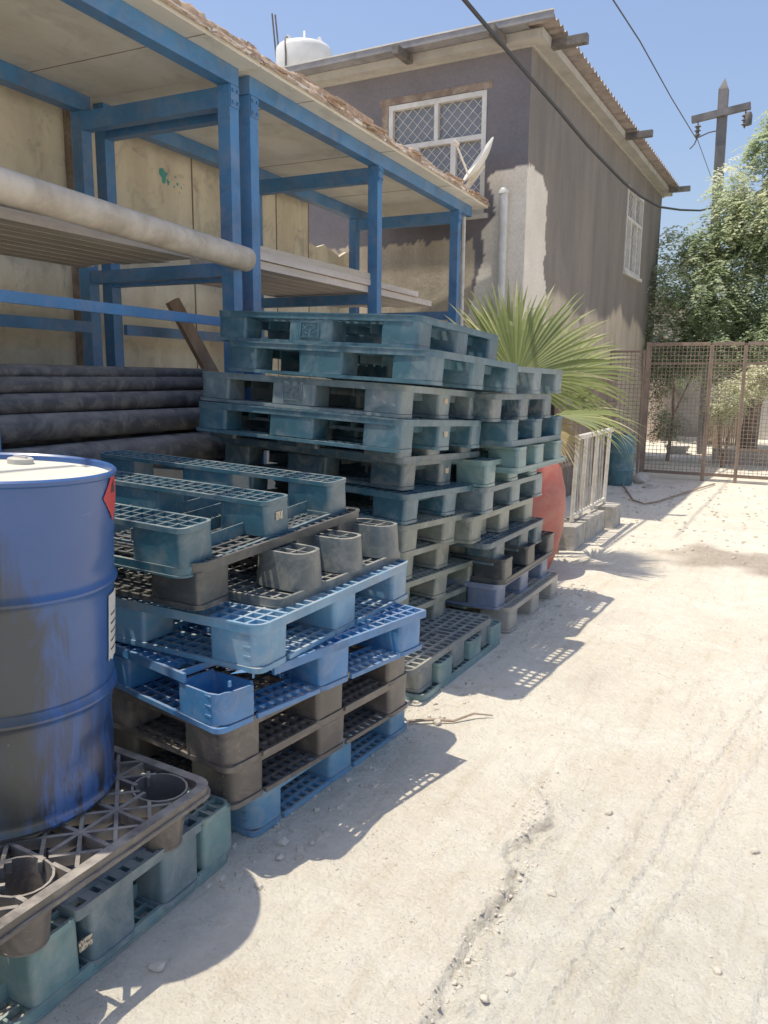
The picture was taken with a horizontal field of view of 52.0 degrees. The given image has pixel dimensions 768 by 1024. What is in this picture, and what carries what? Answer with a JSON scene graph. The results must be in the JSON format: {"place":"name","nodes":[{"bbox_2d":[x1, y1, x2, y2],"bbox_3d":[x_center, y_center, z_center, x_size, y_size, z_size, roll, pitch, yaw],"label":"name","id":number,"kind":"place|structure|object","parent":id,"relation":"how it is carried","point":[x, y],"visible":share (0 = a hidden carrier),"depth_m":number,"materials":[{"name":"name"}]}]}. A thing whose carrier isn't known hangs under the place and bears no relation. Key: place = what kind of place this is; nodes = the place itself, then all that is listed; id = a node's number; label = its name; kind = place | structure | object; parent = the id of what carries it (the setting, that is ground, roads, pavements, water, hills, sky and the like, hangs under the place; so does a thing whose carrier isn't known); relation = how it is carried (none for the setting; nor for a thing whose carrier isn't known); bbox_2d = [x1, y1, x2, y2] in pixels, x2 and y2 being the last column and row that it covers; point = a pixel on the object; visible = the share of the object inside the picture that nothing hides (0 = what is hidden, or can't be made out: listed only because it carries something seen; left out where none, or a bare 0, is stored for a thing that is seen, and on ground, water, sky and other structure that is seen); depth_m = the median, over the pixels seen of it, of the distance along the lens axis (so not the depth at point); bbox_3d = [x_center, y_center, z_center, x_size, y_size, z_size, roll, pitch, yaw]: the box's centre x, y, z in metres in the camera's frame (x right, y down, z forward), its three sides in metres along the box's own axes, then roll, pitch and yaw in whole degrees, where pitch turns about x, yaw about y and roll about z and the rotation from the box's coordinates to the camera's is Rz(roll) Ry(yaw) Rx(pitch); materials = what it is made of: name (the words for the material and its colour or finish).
{"place":"outdoors","nodes":[
{"label":"outdoors","id":0,"kind":"place"},
{"bbox_2d":[0,436,767,1023],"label":"ground","id":1,"kind":"structure","parent":0,"point":[676,886],"depth_m":2.58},
{"bbox_2d":[0,772,231,1023],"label":"plastic pallet","id":2,"kind":"object","parent":1,"relation":"on","point":[52,973],"visible":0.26,"depth_m":1.92,"materials":[{"name":"plastic"}]},
{"bbox_2d":[0,790,201,966],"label":"plastic pallet","id":3,"kind":"object","parent":2,"relation":"on","point":[100,908],"visible":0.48,"depth_m":2.08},
{"bbox_2d":[0,745,209,957],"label":"plastic pallet","id":4,"kind":"object","parent":3,"relation":"on","point":[158,805],"visible":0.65,"depth_m":1.95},
{"bbox_2d":[0,453,116,842],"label":"steel drum","id":5,"kind":"object","parent":4,"relation":"on","point":[58,670],"visible":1,"depth_m":1.91,"materials":[{"name":"blue paint"}]},
{"bbox_2d":[0,0,244,469],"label":"storage rack","id":6,"kind":"object","parent":1,"relation":"on","point":[149,32],"visible":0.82,"depth_m":4.64,"materials":[{"name":"metal"}]},
{"bbox_2d":[0,251,93,267],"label":"plank","id":7,"kind":"object","parent":6,"relation":"on","point":[40,259],"visible":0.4,"depth_m":4.67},
{"bbox_2d":[0,247,100,265],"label":"plank","id":8,"kind":"object","parent":6,"relation":"on","point":[44,256],"visible":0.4,"depth_m":4.55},
{"bbox_2d":[0,243,113,263],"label":"plank","id":9,"kind":"object","parent":6,"relation":"on","point":[3,245],"visible":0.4,"depth_m":4.46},
{"bbox_2d":[0,238,135,264],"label":"plank","id":10,"kind":"object","parent":6,"relation":"on","point":[26,245],"visible":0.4,"depth_m":4.36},
{"bbox_2d":[0,234,150,263],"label":"plank","id":11,"kind":"object","parent":6,"relation":"on","point":[39,243],"visible":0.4,"depth_m":4.25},
{"bbox_2d":[0,229,168,262],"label":"plank","id":12,"kind":"object","parent":6,"relation":"on","point":[58,242],"visible":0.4,"depth_m":4.17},
{"bbox_2d":[0,223,177,260],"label":"plank","id":13,"kind":"object","parent":6,"relation":"on","point":[65,238],"visible":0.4,"depth_m":4.04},
{"bbox_2d":[0,206,194,259],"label":"plank","id":14,"kind":"object","parent":6,"relation":"on","point":[22,219],"visible":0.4,"depth_m":3.79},
{"bbox_2d":[1,431,224,467],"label":"pipe","id":15,"kind":"object","parent":6,"relation":"on","point":[202,445],"depth_m":4.15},
{"bbox_2d":[0,407,199,443],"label":"pipe","id":16,"kind":"object","parent":15,"relation":"on","point":[15,428],"depth_m":3.81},
{"bbox_2d":[0,390,205,414],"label":"pipe","id":17,"kind":"object","parent":16,"relation":"on","point":[29,403],"depth_m":3.91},
{"bbox_2d":[0,376,202,393],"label":"pipe","id":18,"kind":"object","parent":17,"relation":"on","point":[17,384],"depth_m":3.99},
{"bbox_2d":[0,166,255,271],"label":"pipe","id":19,"kind":"object","parent":6,"relation":"on","point":[18,190],"visible":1,"depth_m":3.67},
{"bbox_2d":[0,0,263,99],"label":"rack roof","id":20,"kind":"structure","parent":6,"relation":"on","point":[62,43],"depth_m":4.29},
{"bbox_2d":[148,960,165,972],"bbox_3d":[-0.582,1.169,2.022,0.038,0.025,0.032,1,10,5],"label":"stone","id":21,"kind":"object","parent":1,"relation":"on","point":[157,966],"visible":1,"depth_m":2.01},
{"bbox_2d":[0,85,348,488],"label":"board wall","id":22,"kind":"structure","parent":1,"relation":"on","point":[155,180],"depth_m":5.95,"materials":[{"name":"beige wood"}]},
{"bbox_2d":[115,694,406,836],"bbox_3d":[-0.663,0.871,3.295,1.207,0.159,1.006,7,12,32],"label":"plastic pallet","id":23,"kind":"object","parent":1,"relation":"on","point":[262,813],"visible":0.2,"depth_m":2.89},
{"bbox_2d":[114,670,406,809],"bbox_3d":[-0.669,0.731,3.186,1.208,0.159,1.009,8,12,35],"label":"plastic pallet","id":24,"kind":"object","parent":23,"relation":"on","point":[241,787],"visible":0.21,"depth_m":2.77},
{"bbox_2d":[112,644,406,773],"bbox_3d":[-0.674,0.589,3.099,1.206,0.159,1.007,8,12,34],"label":"plastic pallet","id":25,"kind":"object","parent":24,"relation":"on","point":[237,748],"visible":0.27,"depth_m":2.65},
{"bbox_2d":[113,600,425,733],"bbox_3d":[-0.621,0.435,3.024,1.202,0.170,1.002,9,13,39],"label":"plastic pallet","id":26,"kind":"object","parent":25,"relation":"on","point":[211,700],"visible":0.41,"depth_m":2.59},
{"bbox_2d":[115,559,407,673],"bbox_3d":[-0.657,0.285,3.045,1.206,0.156,1.006,6,11,28],"label":"plastic pallet","id":27,"kind":"object","parent":26,"relation":"on","point":[247,638],"visible":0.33,"depth_m":2.57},
{"bbox_2d":[118,518,400,608],"bbox_3d":[-0.647,0.115,3.134,1.213,0.161,0.867,6,11,28],"label":"plastic pallet","id":28,"kind":"object","parent":27,"relation":"on","point":[286,575],"visible":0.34,"depth_m":2.78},
{"bbox_2d":[114,503,359,610],"bbox_3d":[-0.851,0.077,3.031,1.208,0.151,1.007,7,13,26],"label":"plastic pallet","id":29,"kind":"object","parent":28,"relation":"on","point":[205,587],"visible":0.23,"depth_m":2.47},
{"bbox_2d":[100,450,345,578],"bbox_3d":[-0.900,-0.046,2.974,1.207,0.157,1.009,8,14,25],"label":"plastic pallet","id":30,"kind":"object","parent":29,"relation":"on","point":[169,523],"visible":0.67,"depth_m":2.82,"materials":[{"name":"plastic"}]},
{"bbox_2d":[93,75,471,463],"bbox_3d":[-0.506,-1.331,6.960,1.254,3.244,3.985,5,11,25],"label":"storage rack","id":31,"kind":"object","parent":1,"relation":"on","point":[257,183],"visible":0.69,"depth_m":5.88,"materials":[{"name":"metal"}]},
{"bbox_2d":[166,298,218,371],"bbox_3d":[-1.325,-1.111,5.862,0.555,0.911,0.085,-6,12,-33],"label":"timber","id":32,"kind":"object","parent":31,"relation":"on","point":[196,345],"visible":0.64,"depth_m":5.76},
{"bbox_2d":[200,283,350,307],"bbox_3d":[-0.988,-1.861,6.640,0.125,0.050,2.803,5,11,25],"label":"plank","id":33,"kind":"object","parent":31,"relation":"on","point":[262,293],"visible":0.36,"depth_m":6.65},
{"bbox_2d":[213,283,359,306],"bbox_3d":[-0.869,-1.849,6.577,0.125,0.050,2.746,5,11,25],"label":"plank","id":34,"kind":"object","parent":31,"relation":"on","point":[277,293],"visible":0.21,"depth_m":6.56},
{"bbox_2d":[190,263,388,306],"bbox_3d":[-0.614,-1.831,6.486,0.125,0.050,2.884,5,11,25],"label":"plank","id":35,"kind":"object","parent":31,"relation":"on","point":[290,289],"visible":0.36,"depth_m":6.25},
{"bbox_2d":[90,55,490,216],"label":"rack roof","id":36,"kind":"structure","parent":31,"relation":"on","point":[286,149],"depth_m":6.12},
{"bbox_2d":[297,73,329,93],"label":"broken slab","id":37,"kind":"structure","parent":36,"relation":"on","point":[310,81],"depth_m":5.13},
{"bbox_2d":[335,96,359,117],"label":"broken slab","id":38,"kind":"structure","parent":36,"relation":"on","point":[352,109],"depth_m":5.62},
{"bbox_2d":[360,112,373,123],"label":"broken slab","id":39,"kind":"structure","parent":36,"relation":"on","point":[366,118],"depth_m":5.84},
{"bbox_2d":[261,285,366,307],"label":"plank","id":40,"kind":"object","parent":31,"relation":"on","point":[284,291],"visible":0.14,"depth_m":6.43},
{"bbox_2d":[190,259,211,263],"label":"plank","id":41,"kind":"object","parent":40,"relation":"on","point":[197,261],"visible":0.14,"depth_m":5.35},
{"bbox_2d":[261,278,407,307],"bbox_3d":[-0.458,-1.832,6.499,0.125,0.050,2.972,5,11,25],"label":"plank","id":42,"kind":"object","parent":31,"relation":"on","point":[306,288],"visible":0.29,"depth_m":6.17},
{"bbox_2d":[261,274,417,307],"bbox_3d":[-0.334,-1.822,6.446,0.125,0.050,2.975,5,11,25],"label":"plank","id":43,"kind":"object","parent":31,"relation":"on","point":[270,277],"visible":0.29,"depth_m":6.09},
{"bbox_2d":[261,261,431,306],"bbox_3d":[-0.226,-1.806,6.361,0.125,0.050,2.929,5,11,25],"label":"plank","id":44,"kind":"object","parent":31,"relation":"on","point":[271,269],"visible":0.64,"depth_m":5.90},
{"bbox_2d":[260,252,417,296],"bbox_3d":[-0.296,-1.825,6.160,0.130,0.046,2.580,5,11,25],"label":"plank","id":45,"kind":"object","parent":44,"relation":"on","point":[282,261],"visible":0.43,"depth_m":5.77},
{"bbox_2d":[260,246,369,278],"bbox_3d":[-0.494,-1.815,5.797,0.130,0.046,1.701,5,11,27],"label":"plank","id":46,"kind":"object","parent":45,"relation":"on","point":[338,268],"visible":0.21,"depth_m":5.67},
{"bbox_2d":[277,837,288,846],"bbox_3d":[-0.330,1.074,2.559,0.035,0.026,0.035,-8,13,-41],"label":"stone","id":47,"kind":"object","parent":1,"relation":"on","point":[283,841],"visible":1,"depth_m":2.55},
{"bbox_2d":[408,713,492,722],"bbox_3d":[0.298,0.909,3.466,0.386,0.026,0.042,-1,10,-10],"label":"twig","id":48,"kind":"object","parent":1,"relation":"on","point":[433,719],"visible":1,"depth_m":3.45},
{"bbox_2d":[405,619,500,701],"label":"plastic pallet","id":49,"kind":"object","parent":1,"relation":"on","point":[444,673],"visible":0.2,"depth_m":4.04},
{"bbox_2d":[405,608,490,692],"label":"plastic pallet","id":50,"kind":"object","parent":49,"relation":"on","point":[450,631],"visible":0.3,"depth_m":4.07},
{"bbox_2d":[409,583,468,618],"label":"plastic pallet","id":51,"kind":"object","parent":50,"relation":"on","point":[434,608],"visible":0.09,"depth_m":4.42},
{"bbox_2d":[399,556,473,604],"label":"plastic pallet","id":52,"kind":"object","parent":51,"relation":"on","point":[427,582],"visible":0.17,"depth_m":4.36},
{"bbox_2d":[400,539,465,579],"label":"plastic pallet","id":53,"kind":"object","parent":52,"relation":"on","point":[431,555],"visible":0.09,"depth_m":4.36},
{"bbox_2d":[267,488,486,555],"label":"plastic pallet","id":54,"kind":"object","parent":53,"relation":"on","point":[433,528],"visible":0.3,"depth_m":4.28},
{"bbox_2d":[249,463,475,524],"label":"plastic pallet","id":55,"kind":"object","parent":54,"relation":"on","point":[400,507],"visible":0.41,"depth_m":4.11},
{"bbox_2d":[222,442,482,490],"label":"plastic pallet","id":56,"kind":"object","parent":55,"relation":"on","point":[395,476],"visible":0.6,"depth_m":4.27,"materials":[{"name":"plastic"}]},
{"bbox_2d":[209,416,479,463],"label":"plastic pallet","id":57,"kind":"object","parent":56,"relation":"on","point":[416,455],"visible":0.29,"depth_m":4.03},
{"bbox_2d":[196,401,481,452],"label":"plastic pallet","id":58,"kind":"object","parent":57,"relation":"on","point":[392,435],"visible":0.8,"depth_m":3.85,"materials":[{"name":"plastic"}]},
{"bbox_2d":[200,371,480,418],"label":"plastic pallet","id":59,"kind":"object","parent":58,"relation":"on","point":[376,399],"visible":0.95,"depth_m":3.94,"materials":[{"name":"plastic"}]},
{"bbox_2d":[227,340,518,392],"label":"plastic pallet","id":60,"kind":"object","parent":59,"relation":"on","point":[420,367],"visible":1,"depth_m":3.79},
{"bbox_2d":[218,310,498,359],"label":"plastic pallet","id":61,"kind":"object","parent":60,"relation":"on","point":[393,330],"visible":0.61,"depth_m":3.92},
{"bbox_2d":[452,137,493,325],"bbox_3d":[0.927,-1.882,8.329,0.428,3.889,0.440,6,11,28],"label":"satellite dish","id":62,"kind":"object","parent":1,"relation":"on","point":[475,170],"visible":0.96,"depth_m":8.20,"materials":[{"name":"white paint"}]},
{"bbox_2d":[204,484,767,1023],"bbox_3d":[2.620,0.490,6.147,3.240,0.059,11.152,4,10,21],"label":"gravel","id":63,"kind":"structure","parent":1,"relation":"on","point":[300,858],"depth_m":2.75,"materials":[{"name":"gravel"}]},
{"bbox_2d":[283,8,690,461],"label":"two storey house","id":64,"kind":"structure","parent":1,"relation":"on","point":[582,219],"depth_m":8.78,"materials":[{"name":"grey paint"}]},
{"bbox_2d":[271,13,278,58],"bbox_3d":[-1.613,-6.752,12.422,0.674,2.153,0.120,6,11,28],"label":"rebar bundle","id":65,"kind":"object","parent":64,"relation":"on","point":[274,32],"visible":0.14,"depth_m":12.39,"materials":[{"name":"metal"}]},
{"bbox_2d":[276,31,331,66],"bbox_3d":[-1.252,-6.495,12.302,0.870,1.690,0.898,6,11,28],"label":"water tank","id":66,"kind":"object","parent":64,"relation":"on","point":[290,51],"visible":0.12,"depth_m":11.85,"materials":[{"name":"plastic"}]},
{"bbox_2d":[389,90,487,219],"bbox_3d":[0.564,-3.824,8.595,1.260,1.280,0.095,6,11,28],"label":"window","id":67,"kind":"structure","parent":64,"relation":"in","point":[430,127],"depth_m":8.51,"materials":[{"name":"white paint"}]},
{"bbox_2d":[496,187,508,316],"bbox_3d":[1.244,-2.474,8.355,0.111,1.852,0.111,6,11,28],"label":"vent pipe","id":68,"kind":"object","parent":64,"relation":"attached to","point":[502,232],"visible":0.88,"depth_m":8.26,"materials":[{"name":"white paint"}]},
{"bbox_2d":[622,188,643,282],"bbox_3d":[4.021,-4.449,12.684,0.095,1.320,1.300,6,11,28],"label":"window","id":69,"kind":"structure","parent":64,"relation":"in","point":[635,205],"depth_m":12.78,"materials":[{"name":"white paint"}]},
{"bbox_2d":[445,571,557,632],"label":"plastic pallet","id":70,"kind":"object","parent":1,"relation":"on","point":[526,602],"visible":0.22,"depth_m":5.01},
{"bbox_2d":[445,558,547,609],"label":"plastic pallet","id":71,"kind":"object","parent":70,"relation":"on","point":[486,596],"visible":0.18,"depth_m":4.68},
{"bbox_2d":[448,531,553,584],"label":"plastic pallet","id":72,"kind":"object","parent":71,"relation":"on","point":[507,567],"visible":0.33,"depth_m":4.83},
{"bbox_2d":[448,517,543,565],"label":"plastic pallet","id":73,"kind":"object","parent":72,"relation":"on","point":[491,545],"visible":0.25,"depth_m":4.76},
{"bbox_2d":[453,496,532,543],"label":"plastic pallet","id":74,"kind":"object","parent":73,"relation":"on","point":[468,527],"visible":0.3,"depth_m":4.78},
{"bbox_2d":[455,472,542,513],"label":"plastic pallet","id":75,"kind":"object","parent":74,"relation":"on","point":[478,500],"visible":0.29,"depth_m":4.81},
{"bbox_2d":[450,448,536,487],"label":"plastic pallet","id":76,"kind":"object","parent":75,"relation":"on","point":[478,472],"visible":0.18,"depth_m":4.52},
{"bbox_2d":[471,439,565,473],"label":"plastic pallet","id":77,"kind":"object","parent":76,"relation":"on","point":[522,458],"visible":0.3,"depth_m":4.75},
{"bbox_2d":[479,416,562,446],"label":"plastic pallet","id":78,"kind":"object","parent":77,"relation":"on","point":[510,432],"visible":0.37,"depth_m":4.71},
{"bbox_2d":[448,392,551,421],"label":"plastic pallet","id":79,"kind":"object","parent":78,"relation":"on","point":[492,407],"visible":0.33,"depth_m":4.67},
{"bbox_2d":[331,366,562,393],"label":"plastic pallet","id":80,"kind":"object","parent":79,"relation":"on","point":[530,380],"visible":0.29,"depth_m":4.76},
{"bbox_2d":[505,969,515,976],"bbox_3d":[0.329,1.196,2.042,0.028,0.018,0.022,3,10,16],"label":"stone","id":81,"kind":"object","parent":1,"relation":"on","point":[510,972],"visible":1,"depth_m":2.04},
{"bbox_2d":[445,280,642,480],"bbox_3d":[1.034,-0.761,6.477,1.665,2.320,2.093,-5,11,-28],"label":"fan palm","id":82,"kind":"object","parent":1,"relation":"on","point":[529,339],"visible":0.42,"depth_m":6.11,"materials":[{"name":"green plant"}]},
{"bbox_2d":[532,463,565,569],"bbox_3d":[1.013,-0.057,6.155,0.800,1.035,0.800,6,11,28],"label":"red barrel","id":83,"kind":"object","parent":1,"relation":"on","point":[549,506],"visible":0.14,"depth_m":5.85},
{"bbox_2d":[559,519,585,550],"bbox_3d":[1.668,0.205,7.084,0.200,0.214,0.360,6,11,28],"label":"concrete block","id":84,"kind":"object","parent":1,"relation":"on","point":[572,538],"depth_m":6.93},
{"bbox_2d":[569,428,614,521],"bbox_3d":[2.005,-0.387,7.561,0.073,0.784,1.380,6,11,28],"label":"railing panel","id":85,"kind":"object","parent":84,"relation":"on","point":[580,493],"visible":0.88,"depth_m":7.48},
{"bbox_2d":[566,513,595,542],"bbox_3d":[1.855,0.144,7.421,0.200,0.221,0.340,6,11,28],"label":"concrete block","id":86,"kind":"object","parent":1,"relation":"on","point":[589,519],"depth_m":7.33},
{"bbox_2d":[554,370,618,496],"bbox_3d":[2.780,-1.137,10.692,0.052,1.649,3.100,6,11,28],"label":"board fence","id":87,"kind":"object","parent":1,"relation":"on","point":[568,468],"visible":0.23,"depth_m":10.76,"materials":[{"name":"wood"}]},
{"bbox_2d":[583,509,604,535],"bbox_3d":[2.034,0.096,7.765,0.200,0.203,0.360,6,11,28],"label":"concrete block","id":88,"kind":"object","parent":1,"relation":"on","point":[599,524],"depth_m":7.71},
{"bbox_2d":[595,502,620,528],"bbox_3d":[2.302,0.030,8.102,0.200,0.223,0.340,6,11,28],"label":"concrete block","id":89,"kind":"object","parent":1,"relation":"on","point":[612,516],"depth_m":7.96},
{"bbox_2d":[607,433,634,485],"bbox_3d":[3.357,-0.756,11.187,0.400,0.740,0.400,6,11,28],"label":"barrel","id":90,"kind":"object","parent":1,"relation":"on","point":[620,470],"visible":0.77,"depth_m":11.04,"materials":[{"name":"teal paint"}]},
{"bbox_2d":[610,350,645,472],"bbox_3d":[3.673,-1.501,12.048,0.520,1.920,0.042,6,11,28],"label":"side fence","id":91,"kind":"object","parent":1,"relation":"on","point":[640,397],"visible":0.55,"depth_m":11.94,"materials":[{"name":"metal"}]},
{"bbox_2d":[633,472,649,483],"bbox_3d":[3.745,-0.474,11.445,0.341,0.226,0.244,-9,14,-44],"label":"stone","id":92,"kind":"object","parent":1,"relation":"on","point":[641,477],"visible":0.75,"depth_m":11.33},
{"bbox_2d":[643,481,656,488],"bbox_3d":[3.692,-0.364,10.932,0.217,0.134,0.174,-8,13,-39],"label":"stone","id":93,"kind":"object","parent":1,"relation":"on","point":[650,485],"visible":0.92,"depth_m":10.88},
{"bbox_2d":[622,483,714,504],"bbox_3d":[3.604,-0.283,10.518,1.271,0.022,2.463,6,11,28],"label":"hose","id":94,"kind":"object","parent":1,"relation":"on","point":[629,494],"visible":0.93,"depth_m":10.11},
{"bbox_2d":[641,336,707,460],"bbox_3d":[5.164,-2.064,14.418,1.577,2.254,1.435,6,11,28],"label":"slender tree","id":95,"kind":"object","parent":1,"relation":"on","point":[670,424],"visible":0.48,"depth_m":14.33,"materials":[{"name":"green plant"}]},
{"bbox_2d":[639,341,767,482],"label":"gate","id":96,"kind":"structure","parent":1,"relation":"on","point":[646,397],"depth_m":11.53,"materials":[{"name":"metal"}]},
{"bbox_2d":[643,109,767,448],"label":"leafy tree","id":97,"kind":"object","parent":1,"relation":"on","point":[739,316],"visible":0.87,"depth_m":13.81,"materials":[{"name":"green plant"}]},
{"bbox_2d":[661,287,767,391],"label":"leafy tree","id":98,"kind":"object","parent":1,"relation":"on","point":[682,384],"visible":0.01,"depth_m":18.22,"materials":[{"name":"green plant"}]},
{"bbox_2d":[712,966,721,975],"bbox_3d":[0.869,1.196,2.054,0.022,0.017,0.032,1,10,1],"label":"stone","id":99,"kind":"object","parent":1,"relation":"on","point":[717,970],"visible":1,"depth_m":2.05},
{"bbox_2d":[712,407,723,447],"bbox_3d":[7.152,-1.832,16.877,0.220,0.992,0.220,6,11,28],"label":"yard post","id":100,"kind":"object","parent":1,"relation":"on","point":[715,443],"visible":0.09,"depth_m":16.85,"materials":[{"name":"brown wood"}]},
{"bbox_2d":[689,78,752,454],"bbox_3d":[6.335,-4.646,15.297,1.074,7.061,0.270,6,11,28],"label":"utility pole","id":101,"kind":"object","parent":1,"relation":"on","point":[722,112],"visible":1,"depth_m":14.86,"materials":[{"name":"brown wood"}]},
{"bbox_2d":[462,0,713,211],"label":"power cable","id":102,"kind":"object","parent":101,"relation":"attached to","point":[478,16],"visible":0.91,"depth_m":7.54,"materials":[{"name":"rubber"}]},
{"bbox_2d":[612,0,695,138],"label":"wire","id":103,"kind":"object","parent":101,"relation":"attached to","point":[624,17],"visible":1,"depth_m":11.05,"materials":[{"name":"rubber"}]},
{"bbox_2d":[675,368,767,439],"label":"yard wall","id":104,"kind":"structure","parent":1,"relation":"on","point":[693,421],"depth_m":20.49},
{"bbox_2d":[707,400,744,445],"bbox_3d":[7.853,-2.017,17.861,1.168,1.030,0.030,6,11,28],"label":"reed screen","id":105,"kind":"object","parent":1,"relation":"on","point":[732,438],"visible":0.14,"depth_m":17.90,"materials":[{"name":"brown wood"}]},
{"bbox_2d":[697,361,767,467],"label":"bush","id":106,"kind":"object","parent":1,"relation":"on","point":[732,389],"visible":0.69,"depth_m":13.24,"materials":[{"name":"green plant"}]},
{"bbox_2d":[711,448,767,466],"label":"concrete trough","id":107,"kind":"object","parent":1,"relation":"on","point":[744,454],"visible":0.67,"depth_m":13.88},
{"bbox_2d":[181,0,767,365],"label":"sky","id":108,"kind":"structure","parent":0,"point":[693,45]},
{"bbox_2d":[646,298,691,440],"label":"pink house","id":109,"kind":"structure","parent":0,"point":[653,405],"depth_m":19.11,"materials":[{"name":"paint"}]},
{"bbox_2d":[665,444,690,453],"bbox_3d":[5.959,-1.278,16.013,0.520,0.170,0.520,6,11,28],"label":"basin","id":110,"kind":"object","parent":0,"point":[683,448],"visible":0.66,"depth_m":15.84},
{"bbox_3d":[-1.899,-0.121,3.279,0.180,0.143,4.501,5,11,25],"label":"pipe","id":111,"kind":"object","parent":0,"visible":0},
{"bbox_2d":[1,429,196,448],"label":"pipe","id":112,"kind":"object","parent":111,"relation":"on","point":[36,443],"depth_m":3.95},
{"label":"pipe","id":113,"kind":"object","parent":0,"visible":0},
{"bbox_2d":[0,364,206,376],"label":"pipe","id":114,"kind":"object","parent":113,"relation":"on","point":[33,370],"visible":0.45,"depth_m":4.07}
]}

